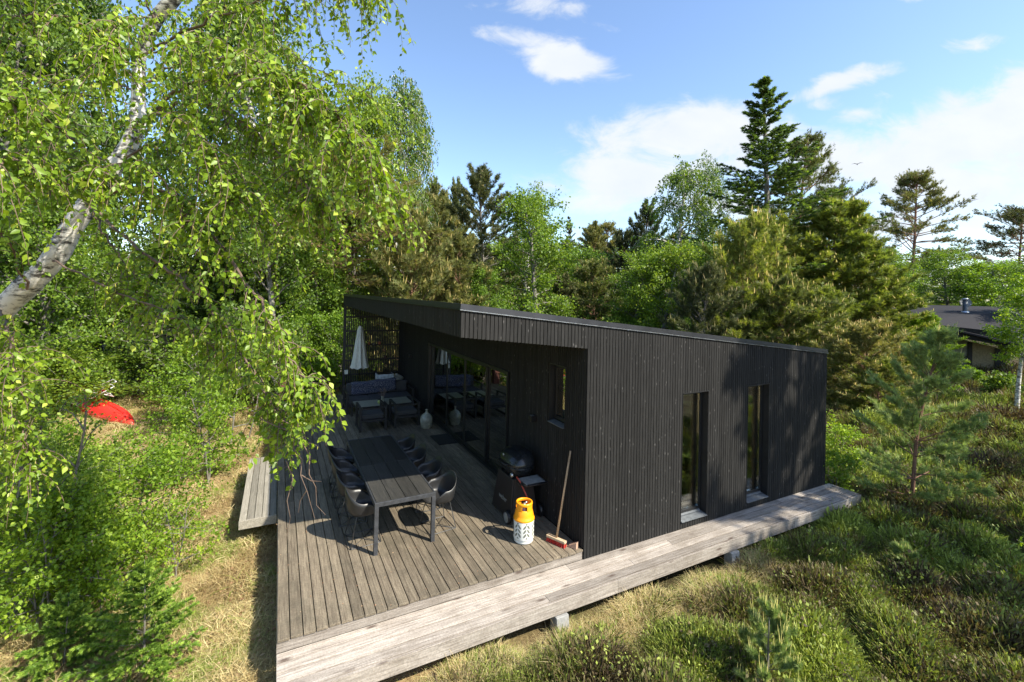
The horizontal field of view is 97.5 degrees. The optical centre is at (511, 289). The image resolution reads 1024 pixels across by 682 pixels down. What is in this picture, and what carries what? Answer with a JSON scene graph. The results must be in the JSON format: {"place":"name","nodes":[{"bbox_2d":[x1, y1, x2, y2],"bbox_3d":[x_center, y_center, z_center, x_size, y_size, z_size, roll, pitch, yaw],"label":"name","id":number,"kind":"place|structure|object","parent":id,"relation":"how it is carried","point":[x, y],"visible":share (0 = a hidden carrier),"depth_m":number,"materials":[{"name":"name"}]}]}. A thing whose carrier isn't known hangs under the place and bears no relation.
{"place":"outdoors","nodes":[
{"label":"outdoors","id":0,"kind":"place"},
{"bbox_2d":[0,292,1020,681],"bbox_3d":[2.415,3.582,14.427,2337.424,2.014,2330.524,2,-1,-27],"label":"ground","id":1,"kind":"structure","parent":0,"point":[522,634],"depth_m":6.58,"materials":[{"name":"beige plant"}]},
{"bbox_2d":[0,413,105,539],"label":"shrub","id":2,"kind":"object","parent":1,"relation":"on","point":[70,428],"visible":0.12,"depth_m":7.50,"materials":[{"name":"green plant"}]},
{"bbox_2d":[0,461,129,640],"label":"shrub","id":3,"kind":"object","parent":1,"relation":"on","point":[27,578],"visible":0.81,"depth_m":5.28,"materials":[{"name":"green plant"}]},
{"bbox_2d":[0,0,131,393],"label":"broadleaf tree","id":4,"kind":"object","parent":1,"relation":"on","point":[59,38],"visible":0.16,"depth_m":14.46,"materials":[{"name":"green plant"}]},
{"bbox_2d":[0,584,133,681],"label":"spruce sapling","id":5,"kind":"object","parent":1,"relation":"on","point":[66,609],"visible":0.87,"depth_m":4.91,"materials":[{"name":"green plant"}]},
{"bbox_2d":[0,377,133,617],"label":"sapling","id":6,"kind":"object","parent":1,"relation":"on","point":[98,423],"visible":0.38,"depth_m":5.64,"materials":[{"name":"green plant"}]},
{"bbox_2d":[0,169,145,413],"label":"broadleaf tree","id":7,"kind":"object","parent":1,"relation":"on","point":[85,262],"visible":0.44,"depth_m":14.04,"materials":[{"name":"green plant"}]},
{"bbox_2d":[0,0,150,328],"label":"birch tree","id":8,"kind":"object","parent":1,"relation":"on","point":[90,122],"visible":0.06,"depth_m":17.79,"materials":[{"name":"green plant"}]},
{"bbox_2d":[0,426,169,585],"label":"sapling","id":9,"kind":"object","parent":1,"relation":"on","point":[107,472],"visible":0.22,"depth_m":6.17,"materials":[{"name":"green plant"}]},
{"bbox_2d":[33,345,136,414],"bbox_3d":[-14.310,2.935,14.441,4.002,2.428,3.573,1,-1,41],"label":"shrub","id":10,"kind":"object","parent":1,"relation":"on","point":[72,354],"visible":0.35,"depth_m":14.06,"materials":[{"name":"green plant"}]},
{"bbox_2d":[0,490,191,643],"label":"shrub","id":11,"kind":"object","parent":1,"relation":"on","point":[131,544],"visible":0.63,"depth_m":5.63,"materials":[{"name":"green plant"}]},
{"bbox_2d":[0,0,197,377],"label":"broadleaf tree","id":12,"kind":"object","parent":1,"relation":"on","point":[94,7],"visible":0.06,"depth_m":18.22,"materials":[{"name":"green plant"}]},
{"bbox_2d":[73,395,133,424],"bbox_3d":[-13.476,3.802,14.712,5.520,0.406,0.781,1,-1,33],"label":"kayak","id":13,"kind":"object","parent":1,"relation":"on","point":[120,413],"visible":0.56,"depth_m":13.89,"materials":[{"name":"plastic"}]},
{"bbox_2d":[0,420,241,601],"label":"sapling","id":14,"kind":"object","parent":1,"relation":"on","point":[166,455],"visible":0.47,"depth_m":6.92,"materials":[{"name":"green plant"}]},
{"bbox_2d":[68,348,180,412],"bbox_3d":[-14.626,3.151,16.543,3.991,1.825,4.471,1,0,-8],"label":"shrub","id":15,"kind":"object","parent":1,"relation":"on","point":[126,374],"visible":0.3,"depth_m":16.46,"materials":[{"name":"green plant"}]},
{"bbox_2d":[57,556,207,681],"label":"spruce sapling","id":16,"kind":"object","parent":1,"relation":"on","point":[142,574],"visible":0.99,"depth_m":4.85,"materials":[{"name":"green plant"}]},
{"bbox_2d":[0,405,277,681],"bbox_3d":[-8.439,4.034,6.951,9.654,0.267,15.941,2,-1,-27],"label":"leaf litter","id":17,"kind":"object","parent":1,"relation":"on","point":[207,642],"visible":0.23,"depth_m":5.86,"materials":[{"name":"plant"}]},
{"bbox_2d":[51,202,253,401],"bbox_3d":[-13.563,0.490,17.786,6.822,8.642,6.834,2,-1,-38],"label":"broadleaf tree","id":18,"kind":"object","parent":1,"relation":"on","point":[157,351],"visible":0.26,"depth_m":17.00,"materials":[{"name":"green plant"}]},
{"bbox_2d":[138,483,216,576],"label":"sapling","id":19,"kind":"object","parent":1,"relation":"on","point":[162,511],"visible":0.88,"depth_m":6.54,"materials":[{"name":"green plant"}]},
{"bbox_2d":[134,333,237,431],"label":"sapling","id":20,"kind":"object","parent":1,"relation":"on","point":[170,389],"visible":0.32,"depth_m":12.95,"materials":[{"name":"green plant"}]},
{"bbox_2d":[144,373,255,484],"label":"sapling","id":21,"kind":"object","parent":1,"relation":"on","point":[211,419],"visible":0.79,"depth_m":9.67,"materials":[{"name":"green plant"}]},
{"bbox_2d":[102,0,312,342],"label":"broadleaf tree","id":22,"kind":"object","parent":1,"relation":"on","point":[174,32],"visible":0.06,"depth_m":19.50,"materials":[{"name":"green plant"}]},
{"bbox_2d":[127,216,288,400],"bbox_3d":[-11.289,-0.013,18.294,6.471,8.514,6.109,1,-1,26],"label":"spruce tree","id":23,"kind":"object","parent":1,"relation":"on","point":[219,297],"visible":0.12,"depth_m":17.48,"materials":[{"name":"green plant"}]},
{"bbox_2d":[0,0,430,537],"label":"birch tree","id":24,"kind":"object","parent":1,"relation":"on","point":[99,185],"visible":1,"depth_m":3.69,"materials":[{"name":"green plant"}]},
{"bbox_2d":[151,334,295,443],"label":"sapling","id":25,"kind":"object","parent":1,"relation":"on","point":[236,407],"visible":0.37,"depth_m":11.96,"materials":[{"name":"green plant"}]},
{"bbox_2d":[137,0,325,320],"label":"birch tree","id":26,"kind":"object","parent":1,"relation":"on","point":[241,17],"visible":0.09,"depth_m":18.75,"materials":[{"name":"green plant"}]},
{"bbox_2d":[238,456,276,529],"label":"wooden platform","id":27,"kind":"structure","parent":1,"relation":"on","point":[263,518],"depth_m":8.06,"materials":[{"name":"wood"}]},
{"bbox_2d":[199,159,333,395],"bbox_3d":[-9.085,-0.633,17.391,5.851,9.722,5.086,1,-1,41],"label":"broadleaf tree","id":28,"kind":"object","parent":1,"relation":"on","point":[239,245],"visible":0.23,"depth_m":17.02,"materials":[{"name":"green plant"}]},
{"bbox_2d":[242,302,342,396],"bbox_3d":[-8.439,2.443,17.675,3.802,4.003,3.394,1,0,-11],"label":"shrub","id":29,"kind":"object","parent":1,"relation":"on","point":[313,322],"visible":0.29,"depth_m":17.22,"materials":[{"name":"green plant"}]},
{"bbox_2d":[273,246,368,388],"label":"broadleaf tree","id":30,"kind":"object","parent":1,"relation":"on","point":[332,287],"visible":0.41,"depth_m":18.23,"materials":[{"name":"green plant"}]},
{"bbox_2d":[302,306,382,395],"bbox_3d":[-6.995,2.518,17.785,2.940,3.782,3.293,1,-1,20],"label":"shrub","id":31,"kind":"object","parent":1,"relation":"on","point":[338,318],"visible":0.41,"depth_m":17.50,"materials":[{"name":"green plant"}]},
{"bbox_2d":[262,61,433,374],"bbox_3d":[-7.742,-2.438,20.958,7.319,16.391,7.331,1,-1,37],"label":"broadleaf tree","id":32,"kind":"object","parent":1,"relation":"on","point":[369,111],"visible":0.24,"depth_m":20.17,"materials":[{"name":"green plant"}]},
{"bbox_2d":[292,91,405,350],"bbox_3d":[-7.641,-2.510,21.816,5.806,13.488,5.046,2,-1,-33],"label":"broadleaf tree","id":33,"kind":"object","parent":1,"relation":"on","point":[359,200],"visible":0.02,"depth_m":20.70,"materials":[{"name":"green plant"}]},
{"bbox_2d":[248,132,461,369],"bbox_3d":[-7.315,-1.107,19.740,9.031,10.724,9.659,2,-1,-36],"label":"broadleaf tree","id":34,"kind":"object","parent":1,"relation":"on","point":[363,278],"visible":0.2,"depth_m":18.51,"materials":[{"name":"green plant"}]},
{"bbox_2d":[357,66,445,294],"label":"birch tree","id":35,"kind":"object","parent":1,"relation":"on","point":[405,92],"visible":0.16,"depth_m":26.04,"materials":[{"name":"green plant"}]},
{"bbox_2d":[365,88,439,291],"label":"birch tree","id":36,"kind":"object","parent":1,"relation":"on","point":[411,126],"visible":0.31,"depth_m":25.30,"materials":[{"name":"green plant"}]},
{"bbox_2d":[358,199,470,378],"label":"pine tree","id":37,"kind":"object","parent":1,"relation":"on","point":[425,276],"visible":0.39,"depth_m":19.29,"materials":[{"name":"green plant"}]},
{"bbox_2d":[276,394,582,654],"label":"terrace deck","id":38,"kind":"structure","parent":1,"relation":"on","point":[432,577],"depth_m":6.40,"materials":[{"name":"wood"}]},
{"bbox_2d":[336,469,367,526],"bbox_3d":[-2.565,3.263,7.196,0.492,0.800,0.547,1,-1,-24],"label":"dining chair","id":39,"kind":"object","parent":38,"relation":"on","point":[351,481],"visible":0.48,"depth_m":7.29,"materials":[{"name":"brown plastic"}]},
{"bbox_2d":[350,323,368,380],"bbox_3d":[-5.242,2.424,15.480,0.650,2.500,0.650,2,-1,-27],"label":"parasol","id":40,"kind":"object","parent":38,"relation":"on","point":[359,359],"visible":0.87,"depth_m":15.35,"materials":[{"name":"beige fabric"}]},
{"bbox_2d":[344,487,380,549],"bbox_3d":[-2.198,3.266,6.596,0.492,0.800,0.547,2,-1,-31],"label":"dining chair","id":41,"kind":"object","parent":38,"relation":"on","point":[359,503],"visible":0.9,"depth_m":6.43,"materials":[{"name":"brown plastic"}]},
{"bbox_2d":[355,400,386,432],"bbox_3d":[-3.756,3.362,11.966,0.698,0.630,0.712,2,-1,-27],"label":"armchair","id":42,"kind":"object","parent":38,"relation":"on","point":[366,415],"visible":1,"depth_m":11.77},
{"bbox_2d":[342,380,413,414],"bbox_3d":[-4.153,3.305,13.963,2.040,0.760,0.880,2,-1,-27],"label":"sofa","id":43,"kind":"object","parent":38,"relation":"on","point":[402,386],"visible":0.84,"depth_m":13.86,"materials":[{"name":"fabric"}]},
{"bbox_2d":[350,377,395,395],"bbox_3d":[-4.367,3.039,14.164,1.351,0.446,0.295,2,-1,-27],"label":"floral blanket","id":44,"kind":"object","parent":43,"relation":"on","point":[367,387],"visible":0.96,"depth_m":14.04,"materials":[{"name":"blue fabric"}]},
{"bbox_2d":[346,435,435,555],"bbox_3d":[-2.180,3.316,7.676,0.870,0.720,2.920,2,-1,-27],"label":"dining table","id":45,"kind":"object","parent":38,"relation":"on","point":[390,472],"visible":0.96,"depth_m":7.13,"materials":[{"name":"wood"}]},
{"bbox_2d":[389,397,419,427],"bbox_3d":[-2.980,3.383,12.425,0.698,0.630,0.712,2,-1,-27],"label":"armchair","id":46,"kind":"object","parent":38,"relation":"on","point":[403,411],"visible":1,"depth_m":12.24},
{"bbox_2d":[411,456,441,512],"bbox_3d":[-1.459,3.292,7.688,0.492,0.800,0.547,1,-1,-23],"label":"dining chair","id":47,"kind":"object","parent":38,"relation":"on","point":[430,470],"visible":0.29,"depth_m":7.88,"materials":[{"name":"brown plastic"}]},
{"bbox_2d":[419,470,456,533],"bbox_3d":[-1.142,3.293,7.033,0.492,0.800,0.547,2,-1,-33],"label":"dining chair","id":48,"kind":"object","parent":38,"relation":"on","point":[443,486],"visible":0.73,"depth_m":7.16,"materials":[{"name":"brown plastic"}]},
{"bbox_2d":[492,445,547,523],"bbox_3d":[0.146,3.195,7.378,0.664,1.060,1.085,2,-1,-27],"label":"gas grill","id":49,"kind":"object","parent":38,"relation":"on","point":[518,461],"visible":1,"depth_m":7.31,"materials":[{"name":"black metal"}]},
{"bbox_2d":[513,497,533,544],"bbox_3d":[0.176,3.429,6.667,0.312,0.580,0.312,2,-1,-27],"label":"gas bottle","id":50,"kind":"object","parent":38,"relation":"on","point":[523,527],"visible":1,"depth_m":6.55,"materials":[{"name":"white plastic"}]},
{"bbox_2d":[419,185,486,298],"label":"pine tree","id":51,"kind":"object","parent":1,"relation":"on","point":[438,201],"visible":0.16,"depth_m":30.85,"materials":[{"name":"green plant"}]},
{"bbox_2d":[423,227,502,306],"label":"pine tree","id":52,"kind":"object","parent":1,"relation":"on","point":[461,250],"visible":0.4,"depth_m":21.19,"materials":[{"name":"green plant"}]},
{"bbox_2d":[442,162,530,309],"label":"pine tree","id":53,"kind":"object","parent":1,"relation":"on","point":[480,181],"visible":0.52,"depth_m":27.05,"materials":[{"name":"green plant"}]},
{"bbox_2d":[465,262,521,310],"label":"broadleaf tree","id":54,"kind":"object","parent":1,"relation":"on","point":[476,278],"visible":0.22,"depth_m":21.47,"materials":[{"name":"green plant"}]},
{"bbox_2d":[484,183,589,318],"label":"broadleaf tree","id":55,"kind":"object","parent":1,"relation":"on","point":[520,206],"visible":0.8,"depth_m":23.45,"materials":[{"name":"green plant"}]},
{"bbox_2d":[541,272,589,318],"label":"pine tree","id":56,"kind":"object","parent":1,"relation":"on","point":[570,291],"visible":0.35,"depth_m":24.95,"materials":[{"name":"green plant"}]},
{"bbox_2d":[276,483,860,681],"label":"boardwalk step","id":57,"kind":"object","parent":1,"relation":"on","point":[379,651],"visible":0.88,"depth_m":5.62,"materials":[{"name":"wood"}]},
{"bbox_2d":[547,244,620,319],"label":"broadleaf tree","id":58,"kind":"object","parent":1,"relation":"on","point":[590,253],"visible":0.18,"depth_m":30.23,"materials":[{"name":"green plant"}]},
{"bbox_2d":[342,294,828,561],"bbox_3d":[0.339,2.235,12.514,8.239,3.958,11.480,2,-1,-27],"label":"cabin","id":59,"kind":"object","parent":1,"relation":"on","point":[656,432],"visible":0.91,"depth_m":7.66,"materials":[{"name":"wood"}]},
{"bbox_2d":[430,346,446,426],"bbox_3d":[-2.026,2.647,12.546,0.036,2.048,1.490,2,-1,-27],"label":"sliding door","id":60,"kind":"structure","parent":59,"relation":"in","point":[437,394],"depth_m":12.57,"materials":[{"name":"clear glass"}]},
{"bbox_2d":[445,352,464,442],"bbox_3d":[-1.423,2.650,11.293,0.036,2.048,1.290,2,-1,-27],"label":"sliding door","id":61,"kind":"structure","parent":59,"relation":"in","point":[455,380],"depth_m":11.27,"materials":[{"name":"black glass"}]},
{"bbox_2d":[463,358,487,461],"bbox_3d":[-0.834,2.653,10.157,0.036,2.048,1.270,2,-1,-27],"label":"sliding door","id":62,"kind":"structure","parent":59,"relation":"in","point":[476,374],"depth_m":10.12,"materials":[{"name":"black glass"}]},
{"bbox_2d":[486,367,505,470],"bbox_3d":[-0.274,2.657,9.163,0.036,2.048,1.010,2,-1,-27],"label":"sliding door","id":63,"kind":"structure","parent":59,"relation":"in","point":[496,379],"depth_m":9.28,"materials":[{"name":"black glass"}]},
{"bbox_2d":[548,363,565,428],"bbox_3d":[0.779,1.680,7.180,0.200,0.952,0.475,2,-1,-27],"label":"window","id":64,"kind":"structure","parent":59,"relation":"in","point":[557,373],"depth_m":7.35,"materials":[{"name":"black glass"}]},
{"bbox_2d":[680,390,708,522],"bbox_3d":[3.009,2.760,7.558,0.626,2.102,0.220,2,-1,-27],"label":"window","id":65,"kind":"structure","parent":59,"relation":"in","point":[695,405],"depth_m":7.67,"materials":[{"name":"black glass"}]},
{"bbox_2d":[746,383,769,502],"bbox_3d":[4.474,2.799,8.317,0.626,2.102,0.220,2,-1,-27],"label":"window","id":66,"kind":"structure","parent":59,"relation":"in","point":[758,396],"depth_m":8.44,"materials":[{"name":"black glass"}]},
{"bbox_2d":[550,256,633,320],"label":"pine tree","id":67,"kind":"object","parent":1,"relation":"on","point":[594,288],"visible":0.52,"depth_m":25.64,"materials":[{"name":"green plant"}]},
{"bbox_2d":[578,220,606,298],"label":"pine tree","id":68,"kind":"object","parent":1,"relation":"on","point":[594,236],"visible":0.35,"depth_m":39.16,"materials":[{"name":"green plant"}]},
{"bbox_2d":[599,226,646,318],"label":"wood edge tree","id":69,"kind":"object","parent":1,"relation":"on","point":[620,242],"visible":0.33,"depth_m":35.94,"materials":[{"name":"plant"}]},
{"bbox_2d":[401,516,870,681],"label":"long dry grass","id":70,"kind":"structure","parent":1,"relation":"on","point":[500,652],"depth_m":5.72,"materials":[{"name":"plant"}]},
{"bbox_2d":[598,241,676,326],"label":"broadleaf tree","id":71,"kind":"object","parent":1,"relation":"on","point":[631,279],"visible":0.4,"depth_m":22.70,"materials":[{"name":"green plant"}]},
{"bbox_2d":[614,199,668,315],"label":"pine tree","id":72,"kind":"object","parent":1,"relation":"on","point":[639,224],"visible":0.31,"depth_m":35.77,"materials":[{"name":"green plant"}]},
{"bbox_2d":[313,360,1023,681],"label":"heather","id":73,"kind":"object","parent":1,"relation":"on","point":[995,432],"visible":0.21,"depth_m":6.16,"materials":[{"name":"plant"}]},
{"bbox_2d":[315,367,1023,681],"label":"heather shoots","id":74,"kind":"object","parent":1,"relation":"on","point":[979,609],"visible":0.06,"depth_m":5.69,"materials":[{"name":"plant"}]},
{"bbox_2d":[631,234,712,333],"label":"broadleaf tree","id":75,"kind":"object","parent":1,"relation":"on","point":[676,254],"visible":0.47,"depth_m":21.86,"materials":[{"name":"green plant"}]},
{"bbox_2d":[626,154,726,316],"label":"birch tree","id":76,"kind":"object","parent":1,"relation":"on","point":[686,183],"visible":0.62,"depth_m":30.44,"materials":[{"name":"green plant"}]},
{"bbox_2d":[335,379,1023,681],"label":"bilberry leaves","id":77,"kind":"object","parent":1,"relation":"on","point":[829,622],"visible":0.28,"depth_m":5.64,"materials":[{"name":"plant"}]},
{"bbox_2d":[657,258,760,338],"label":"pine tree","id":78,"kind":"object","parent":1,"relation":"on","point":[702,283],"visible":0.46,"depth_m":18.44,"materials":[{"name":"green plant"}]},
{"bbox_2d":[689,149,733,246],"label":"birch tree","id":79,"kind":"object","parent":1,"relation":"on","point":[706,168],"visible":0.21,"depth_m":32.41,"materials":[{"name":"green plant"}]},
{"bbox_2d":[668,204,814,344],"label":"pine tree","id":80,"kind":"object","parent":1,"relation":"on","point":[750,237],"visible":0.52,"depth_m":19.23,"materials":[{"name":"green plant"}]},
{"bbox_2d":[733,585,806,681],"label":"pine sapling","id":81,"kind":"object","parent":1,"relation":"on","point":[781,635],"visible":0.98,"depth_m":4.81,"materials":[{"name":"green plant"}]},
{"bbox_2d":[726,209,853,340],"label":"pine tree","id":82,"kind":"object","parent":1,"relation":"on","point":[793,238],"visible":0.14,"depth_m":22.14,"materials":[{"name":"green plant"}]},
{"bbox_2d":[731,271,850,380],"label":"pine tree","id":83,"kind":"object","parent":1,"relation":"on","point":[794,313],"visible":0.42,"depth_m":18.10,"materials":[{"name":"green plant"}]},
{"bbox_2d":[749,127,853,262],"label":"pine tree","id":84,"kind":"object","parent":1,"relation":"on","point":[807,140],"visible":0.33,"depth_m":30.34,"materials":[{"name":"green plant"}]},
{"bbox_2d":[748,281,861,389],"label":"pine tree","id":85,"kind":"object","parent":1,"relation":"on","point":[824,290],"visible":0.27,"depth_m":18.34,"materials":[{"name":"green plant"}]},
{"bbox_2d":[673,75,937,371],"bbox_3d":[14.494,-3.934,25.891,13.575,16.746,14.381,1,0,-6],"label":"spruce tree","id":86,"kind":"object","parent":1,"relation":"on","point":[771,154],"visible":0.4,"depth_m":25.32,"materials":[{"name":"green plant"}]},
{"bbox_2d":[747,194,932,363],"bbox_3d":[15.564,-0.230,23.064,8.514,9.525,9.686,1,0,-14],"label":"pine tree","id":87,"kind":"object","parent":1,"relation":"on","point":[840,217],"visible":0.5,"depth_m":21.60,"materials":[{"name":"green plant"}]},
{"bbox_2d":[823,447,864,492],"bbox_3d":[6.711,3.941,9.567,1.034,1.186,1.243,1,-1,22],"label":"shrub","id":88,"kind":"object","parent":1,"relation":"on","point":[837,460],"visible":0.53,"depth_m":9.22,"materials":[{"name":"green plant"}]},
{"bbox_2d":[788,176,903,258],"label":"pine tree","id":89,"kind":"object","parent":1,"relation":"on","point":[821,187],"visible":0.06,"depth_m":31.77,"materials":[{"name":"green plant"}]},
{"bbox_2d":[825,410,875,467],"bbox_3d":[8.158,3.867,11.223,1.732,1.330,1.550,2,-1,-27],"label":"shrub","id":90,"kind":"object","parent":1,"relation":"on","point":[840,432],"visible":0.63,"depth_m":11.16,"materials":[{"name":"green plant"}]},
{"bbox_2d":[806,236,934,375],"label":"pine tree","id":91,"kind":"object","parent":1,"relation":"on","point":[867,252],"visible":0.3,"depth_m":20.66,"materials":[{"name":"green plant"}]},
{"bbox_2d":[809,315,940,412],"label":"pine tree","id":92,"kind":"object","parent":1,"relation":"on","point":[873,333],"visible":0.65,"depth_m":15.67,"materials":[{"name":"green plant"}]},
{"bbox_2d":[835,354,917,413],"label":"pine tree","id":93,"kind":"object","parent":1,"relation":"on","point":[888,369],"visible":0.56,"depth_m":14.91,"materials":[{"name":"green plant"}]},
{"bbox_2d":[841,268,936,372],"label":"pine tree","id":94,"kind":"object","parent":1,"relation":"on","point":[881,312],"visible":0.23,"depth_m":20.48,"materials":[{"name":"green plant"}]},
{"bbox_2d":[858,246,936,328],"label":"broadleaf tree","id":95,"kind":"object","parent":1,"relation":"on","point":[909,273],"visible":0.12,"depth_m":33.23,"materials":[{"name":"green plant"}]},
{"bbox_2d":[841,322,999,503],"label":"young pine","id":96,"kind":"object","parent":1,"relation":"on","point":[936,339],"visible":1,"depth_m":8.78,"materials":[{"name":"green plant"}]},
{"bbox_2d":[868,166,988,296],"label":"pine tree","id":97,"kind":"object","parent":1,"relation":"on","point":[915,179],"visible":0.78,"depth_m":41.77,"materials":[{"name":"green plant"}]},
{"bbox_2d":[894,311,970,376],"bbox_3d":[19.449,2.765,21.470,3.067,3.602,3.313,1,0,-3],"label":"shrub","id":98,"kind":"object","parent":1,"relation":"on","point":[926,319],"visible":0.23,"depth_m":20.87,"materials":[{"name":"green plant"}]},
{"bbox_2d":[909,244,988,342],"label":"broadleaf tree","id":99,"kind":"object","parent":1,"relation":"on","point":[938,265],"visible":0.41,"depth_m":37.04,"materials":[{"name":"green plant"}]},
{"bbox_2d":[893,298,1023,369],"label":"neighbour house","id":100,"kind":"structure","parent":1,"relation":"on","point":[969,319],"depth_m":22.88,"materials":[{"name":"wood"}]},
{"bbox_2d":[934,257,1023,348],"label":"broadleaf tree","id":101,"kind":"object","parent":1,"relation":"on","point":[978,270],"visible":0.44,"depth_m":34.34,"materials":[{"name":"green plant"}]},
{"bbox_2d":[951,203,1023,303],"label":"pine tree","id":102,"kind":"object","parent":1,"relation":"on","point":[1011,214],"visible":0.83,"depth_m":44.11,"materials":[{"name":"green plant"}]},
{"bbox_2d":[978,369,1023,392],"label":"shrub","id":103,"kind":"object","parent":1,"relation":"on","point":[996,380],"visible":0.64,"depth_m":17.36,"materials":[{"name":"green plant"}]},
{"bbox_2d":[980,272,1023,406],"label":"birch tree","id":104,"kind":"object","parent":1,"relation":"on","point":[1004,333],"visible":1,"depth_m":15.45,"materials":[{"name":"green plant"}]},
{"bbox_2d":[990,244,1023,361],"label":"broadleaf tree","id":105,"kind":"object","parent":1,"relation":"on","point":[1007,305],"visible":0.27,"depth_m":24.14,"materials":[{"name":"green plant"}]},
{"bbox_2d":[32,0,1023,301],"label":"sky","id":106,"kind":"structure","parent":0,"point":[597,100],"materials":[{"name":"blue"}]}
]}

